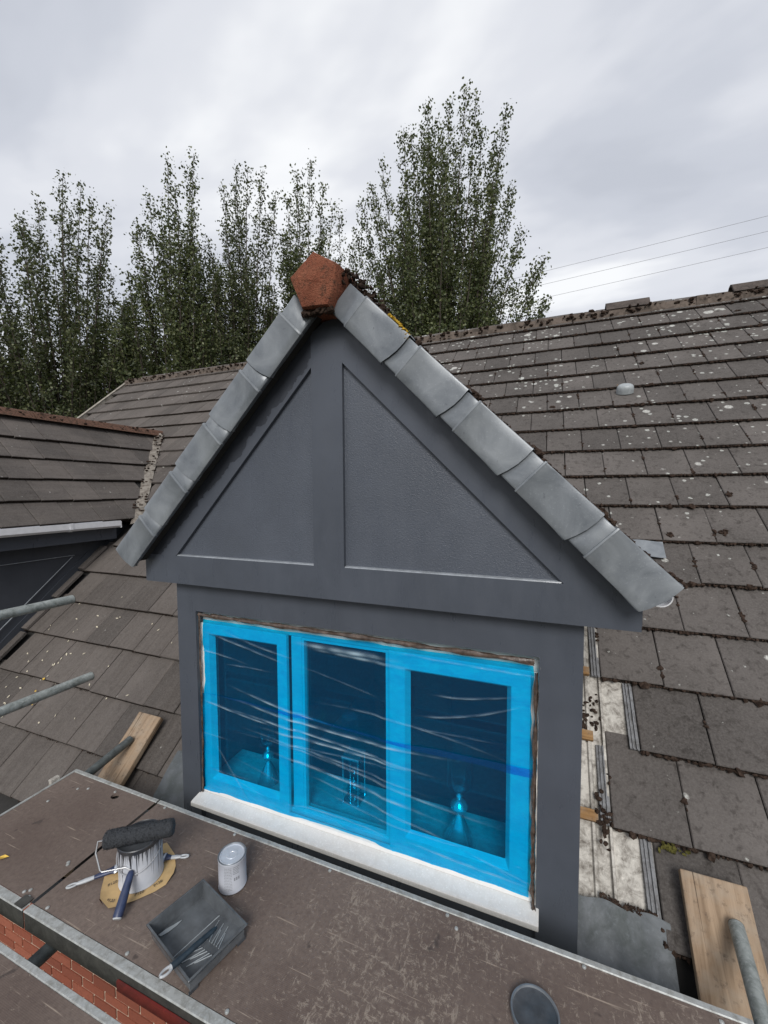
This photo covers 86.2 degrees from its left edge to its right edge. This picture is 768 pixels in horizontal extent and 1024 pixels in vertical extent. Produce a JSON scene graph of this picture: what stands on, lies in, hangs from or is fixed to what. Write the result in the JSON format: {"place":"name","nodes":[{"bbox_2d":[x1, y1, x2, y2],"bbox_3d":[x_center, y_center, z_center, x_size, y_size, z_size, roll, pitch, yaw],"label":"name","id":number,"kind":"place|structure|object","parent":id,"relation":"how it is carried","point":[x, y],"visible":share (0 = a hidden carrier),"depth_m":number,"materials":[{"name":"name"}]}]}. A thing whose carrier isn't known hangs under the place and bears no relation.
{"place":"outdoors","nodes":[
{"label":"outdoors","id":0,"kind":"place"},
{"bbox_2d":[0,0,767,397],"label":"sky","id":1,"kind":"structure","parent":0,"point":[634,124],"materials":[{"name":"grey"}]},
{"bbox_2d":[482,231,767,298],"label":"overhead cable","id":2,"kind":"object","parent":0,"point":[653,258],"visible":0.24,"depth_m":33.17,"materials":[{"name":"black rubber"}]},
{"bbox_2d":[490,216,765,284],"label":"overhead cable","id":3,"kind":"object","parent":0,"point":[648,245],"visible":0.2,"depth_m":33.13,"materials":[{"name":"black rubber"}]},
{"bbox_2d":[505,247,767,306],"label":"overhead cable","id":4,"kind":"object","parent":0,"point":[653,273],"visible":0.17,"depth_m":33.28,"materials":[{"name":"black rubber"}]},
{"label":"ground","id":5,"kind":"structure","parent":0,"visible":0},
{"bbox_2d":[0,273,49,407],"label":"poplar tree","id":6,"kind":"object","parent":5,"relation":"on","point":[25,310],"visible":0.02,"depth_m":14.87,"materials":[{"name":"green plant"}]},
{"bbox_2d":[0,169,149,417],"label":"poplar tree","id":7,"kind":"object","parent":5,"relation":"on","point":[73,400],"visible":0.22,"depth_m":13.11,"materials":[{"name":"green plant"}]},
{"bbox_2d":[77,280,147,402],"bbox_3d":[-9.719,-2.649,15.608,3.766,12.201,3.130,3,4,44],"label":"poplar tree","id":8,"kind":"object","parent":5,"relation":"on","point":[120,334],"visible":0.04,"depth_m":14.80,"materials":[{"name":"green plant"}]},
{"bbox_2d":[91,146,243,396],"bbox_3d":[-7.570,-4.505,14.674,5.103,15.988,4.944,1,3,21],"label":"poplar tree","id":9,"kind":"object","parent":5,"relation":"on","point":[179,346],"visible":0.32,"depth_m":13.94,"materials":[{"name":"green plant"}]},
{"bbox_2d":[192,255,229,363],"bbox_3d":[-6.699,-3.538,16.791,3.045,13.817,3.296,1,3,21],"label":"poplar tree","id":10,"kind":"object","parent":5,"relation":"on","point":[204,272],"visible":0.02,"depth_m":15.71,"materials":[{"name":"green plant"}]},
{"bbox_2d":[185,161,283,369],"bbox_3d":[-5.064,-4.646,15.029,3.982,16.204,4.442,3,4,43],"label":"poplar tree","id":11,"kind":"object","parent":5,"relation":"on","point":[246,332],"visible":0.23,"depth_m":14.60,"materials":[{"name":"green plant"}]},
{"bbox_2d":[259,148,342,335],"bbox_3d":[-2.796,-4.845,15.392,3.310,16.541,3.626,1,3,21],"label":"poplar tree","id":12,"kind":"object","parent":5,"relation":"on","point":[288,268],"visible":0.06,"depth_m":14.89,"materials":[{"name":"green plant"}]},
{"bbox_2d":[331,208,359,272],"bbox_3d":[-1.732,-4.381,16.676,2.089,15.464,2.190,-1,3,-6],"label":"poplar tree","id":13,"kind":"object","parent":5,"relation":"on","point":[340,225],"depth_m":16.35,"materials":[{"name":"green plant"}]},
{"bbox_2d":[0,279,767,1023],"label":"house","id":14,"kind":"structure","parent":5,"relation":"on","point":[664,463],"depth_m":2.92,"materials":[{"name":"brown tile"}]},
{"bbox_2d":[0,595,75,619],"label":"scaffold tube","id":15,"kind":"object","parent":14,"relation":"attached to","point":[32,608],"visible":1,"depth_m":2.16,"materials":[{"name":"metal"}]},
{"bbox_2d":[0,672,94,716],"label":"scaffold tube","id":16,"kind":"object","parent":14,"relation":"attached to","point":[11,707],"visible":1,"depth_m":2.20,"materials":[{"name":"metal"}]},
{"bbox_2d":[0,407,164,659],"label":"dormer","id":17,"kind":"object","parent":14,"relation":"attached to","point":[74,493],"visible":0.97,"depth_m":4.27,"materials":[{"name":"brown tile"}]},
{"bbox_2d":[2,597,171,723],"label":"leaf litter","id":18,"kind":"object","parent":14,"relation":"on","point":[60,659],"visible":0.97,"depth_m":3.39,"materials":[{"name":"plant"}]},
{"bbox_2d":[64,712,162,876],"bbox_3d":[-1.675,1.657,2.493,0.200,0.036,0.820,1,45,21],"label":"timber board","id":19,"kind":"object","parent":14,"relation":"on","point":[118,769],"visible":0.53,"depth_m":2.60,"materials":[{"name":"brown wood"}]},
{"bbox_2d":[85,736,133,774],"bbox_3d":[-1.706,1.510,2.359,0.048,0.118,0.585,1,3,16],"label":"scaffold tube","id":20,"kind":"object","parent":19,"relation":"on","point":[98,765],"visible":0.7,"depth_m":2.48,"materials":[{"name":"metal"}]},
{"bbox_2d":[0,769,159,928],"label":"scaffold deck","id":21,"kind":"structure","parent":20,"relation":"on","point":[53,832],"depth_m":1.89,"materials":[{"name":"brown wood"}]},
{"bbox_2d":[116,252,687,954],"bbox_3d":[0.404,0.415,3.374,2.591,3.102,3.618,1,3,21],"label":"dormer","id":22,"kind":"object","parent":14,"relation":"attached to","point":[354,458],"visible":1,"depth_m":1.80,"materials":[{"name":"paint"}]},
{"bbox_2d":[198,615,203,791],"bbox_3d":[-0.998,1.063,2.237,0.028,1.027,0.012,1,3,21],"label":"masking tape","id":23,"kind":"object","parent":22,"relation":"attached to","point":[201,696],"visible":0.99,"depth_m":2.23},
{"bbox_2d":[257,714,278,787],"bbox_3d":[-0.656,1.340,2.325,0.129,0.380,0.129,1,3,21],"label":"candle holder","id":24,"kind":"object","parent":22,"relation":"on","point":[268,777],"visible":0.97,"depth_m":2.30,"materials":[{"name":"blue glass"}]},
{"bbox_2d":[341,746,365,808],"bbox_3d":[-0.160,1.406,2.181,0.100,0.258,0.100,1,3,21],"label":"lantern","id":25,"kind":"object","parent":22,"relation":"on","point":[353,798],"visible":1,"depth_m":2.17,"materials":[{"name":"blue glass"}]},
{"bbox_2d":[191,612,538,931],"bbox_3d":[-0.196,1.067,1.941,1.752,1.047,0.177,1,3,21],"label":"window","id":26,"kind":"structure","parent":22,"relation":"in","point":[499,887],"depth_m":1.85,"materials":[{"name":"blue plastic"}]},
{"bbox_2d":[197,612,534,665],"bbox_3d":[-0.211,0.567,1.900,1.708,0.035,0.010,1,3,21],"label":"masking tape","id":27,"kind":"object","parent":22,"relation":"attached to","point":[473,653],"visible":1,"depth_m":1.82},
{"bbox_2d":[442,748,475,848],"bbox_3d":[0.349,1.317,1.906,0.156,0.460,0.156,1,3,21],"label":"candle holder","id":28,"kind":"object","parent":22,"relation":"on","point":[458,831],"visible":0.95,"depth_m":1.89,"materials":[{"name":"blue glass"}]},
{"bbox_2d":[529,673,538,931],"bbox_3d":[0.588,1.135,1.600,0.023,1.028,0.041,0,3,0],"label":"masking tape","id":29,"kind":"object","parent":22,"relation":"attached to","point":[533,784],"visible":0.9,"depth_m":1.61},
{"bbox_2d":[535,715,538,904],"bbox_3d":[0.602,1.067,1.602,0.018,0.991,0.006,1,3,21],"label":"masking tape","id":30,"kind":"object","parent":22,"relation":"attached to","point":[536,814],"visible":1,"depth_m":1.61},
{"bbox_2d":[616,383,633,394],"bbox_3d":[2.402,-1.222,4.088,0.155,0.123,0.135,1,3,21],"label":"vent cowl","id":31,"kind":"object","parent":14,"relation":"on","point":[625,389],"visible":1,"depth_m":4.04,"materials":[{"name":"grey plastic"}]},
{"bbox_2d":[678,869,767,1021],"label":"timber board","id":32,"kind":"object","parent":14,"relation":"on","point":[712,906],"visible":0.88,"depth_m":1.49,"materials":[{"name":"brown wood"}]},
{"bbox_2d":[728,919,767,1023],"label":"scaffold tube","id":33,"kind":"object","parent":32,"relation":"on","point":[757,1001],"visible":1,"depth_m":1.33,"materials":[{"name":"metal"}]},
{"bbox_2d":[23,800,753,1023],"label":"scaffold deck","id":34,"kind":"structure","parent":33,"relation":"on","point":[324,942],"depth_m":1.37,"materials":[{"name":"brown wood"}]},
{"bbox_2d":[28,943,57,967],"bbox_3d":[-1.211,1.580,1.482,0.048,0.048,1.102,1,3,21],"label":"scaffold tube","id":35,"kind":"object","parent":34,"relation":"attached to","point":[42,955],"visible":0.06,"depth_m":1.45,"materials":[{"name":"metal"}]},
{"bbox_2d":[0,942,120,1023],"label":"scaffold deck","id":36,"kind":"structure","parent":35,"relation":"on","point":[31,993],"depth_m":1.25,"materials":[{"name":"brown wood"}]},
{"bbox_2d":[66,864,117,888],"bbox_3d":[-1.153,1.453,1.636,0.189,0.022,0.042,-2,4,-28],"label":"paint brush","id":37,"kind":"object","parent":34,"relation":"on","point":[91,878],"visible":0.82,"depth_m":1.63,"materials":[{"name":"grey plastic"}]},
{"bbox_2d":[99,843,175,907],"bbox_3d":[-0.987,1.456,1.654,0.265,0.023,0.219,-2,4,-34],"label":"sandpaper","id":38,"kind":"object","parent":34,"relation":"on","point":[110,894],"visible":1,"depth_m":1.61,"materials":[{"name":"beige paper"}]},
{"bbox_2d":[116,819,163,893],"bbox_3d":[-0.979,1.381,1.650,0.164,0.170,0.167,1,3,21],"label":"paint tin","id":39,"kind":"object","parent":38,"relation":"on","point":[144,862],"visible":0.66,"depth_m":1.60,"materials":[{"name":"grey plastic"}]},
{"bbox_2d":[95,816,175,919],"bbox_3d":[-0.964,1.343,1.613,0.210,0.238,0.253,2,4,36],"label":"paint roller","id":40,"kind":"object","parent":39,"relation":"on","point":[126,836],"visible":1,"depth_m":1.58,"materials":[{"name":"fabric"}]},
{"bbox_2d":[163,853,188,861],"bbox_3d":[-0.882,1.450,1.726,0.122,0.018,0.042,-1,3,-5],"label":"paint brush","id":41,"kind":"object","parent":34,"relation":"on","point":[166,856],"visible":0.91,"depth_m":1.72,"materials":[{"name":"grey plastic"}]},
{"bbox_2d":[146,879,247,995],"bbox_3d":[-0.645,1.450,1.416,0.280,0.058,0.208,2,4,36],"label":"paint tray","id":42,"kind":"object","parent":34,"relation":"on","point":[187,919],"visible":0.91,"depth_m":1.43,"materials":[{"name":"grey plastic"}]},
{"bbox_2d":[159,926,216,978],"bbox_3d":[-0.630,1.419,1.327,0.025,0.030,0.194,2,4,33],"label":"roller handle","id":43,"kind":"object","parent":42,"relation":"on","point":[181,958],"visible":1,"depth_m":1.31,"materials":[{"name":"grey rubber"}]},
{"bbox_2d":[217,842,246,894],"bbox_3d":[-0.598,1.405,1.620,0.107,0.122,0.107,1,3,21],"label":"drink can","id":44,"kind":"object","parent":34,"relation":"on","point":[232,873],"visible":1,"depth_m":1.59,"materials":[{"name":"silver metal"}]},
{"bbox_2d":[510,983,560,1023],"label":"tin lid","id":45,"kind":"object","parent":34,"relation":"on","point":[531,1003],"visible":1,"depth_m":1.22,"materials":[{"name":"grey paint"}]},
{"bbox_2d":[341,76,551,336],"bbox_3d":[2.001,-5.524,14.561,7.447,17.937,7.443,1,3,21],"label":"poplar tree","id":46,"kind":"object","parent":5,"relation":"on","point":[415,310],"visible":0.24,"depth_m":13.38,"materials":[{"name":"green plant"}]}
]}

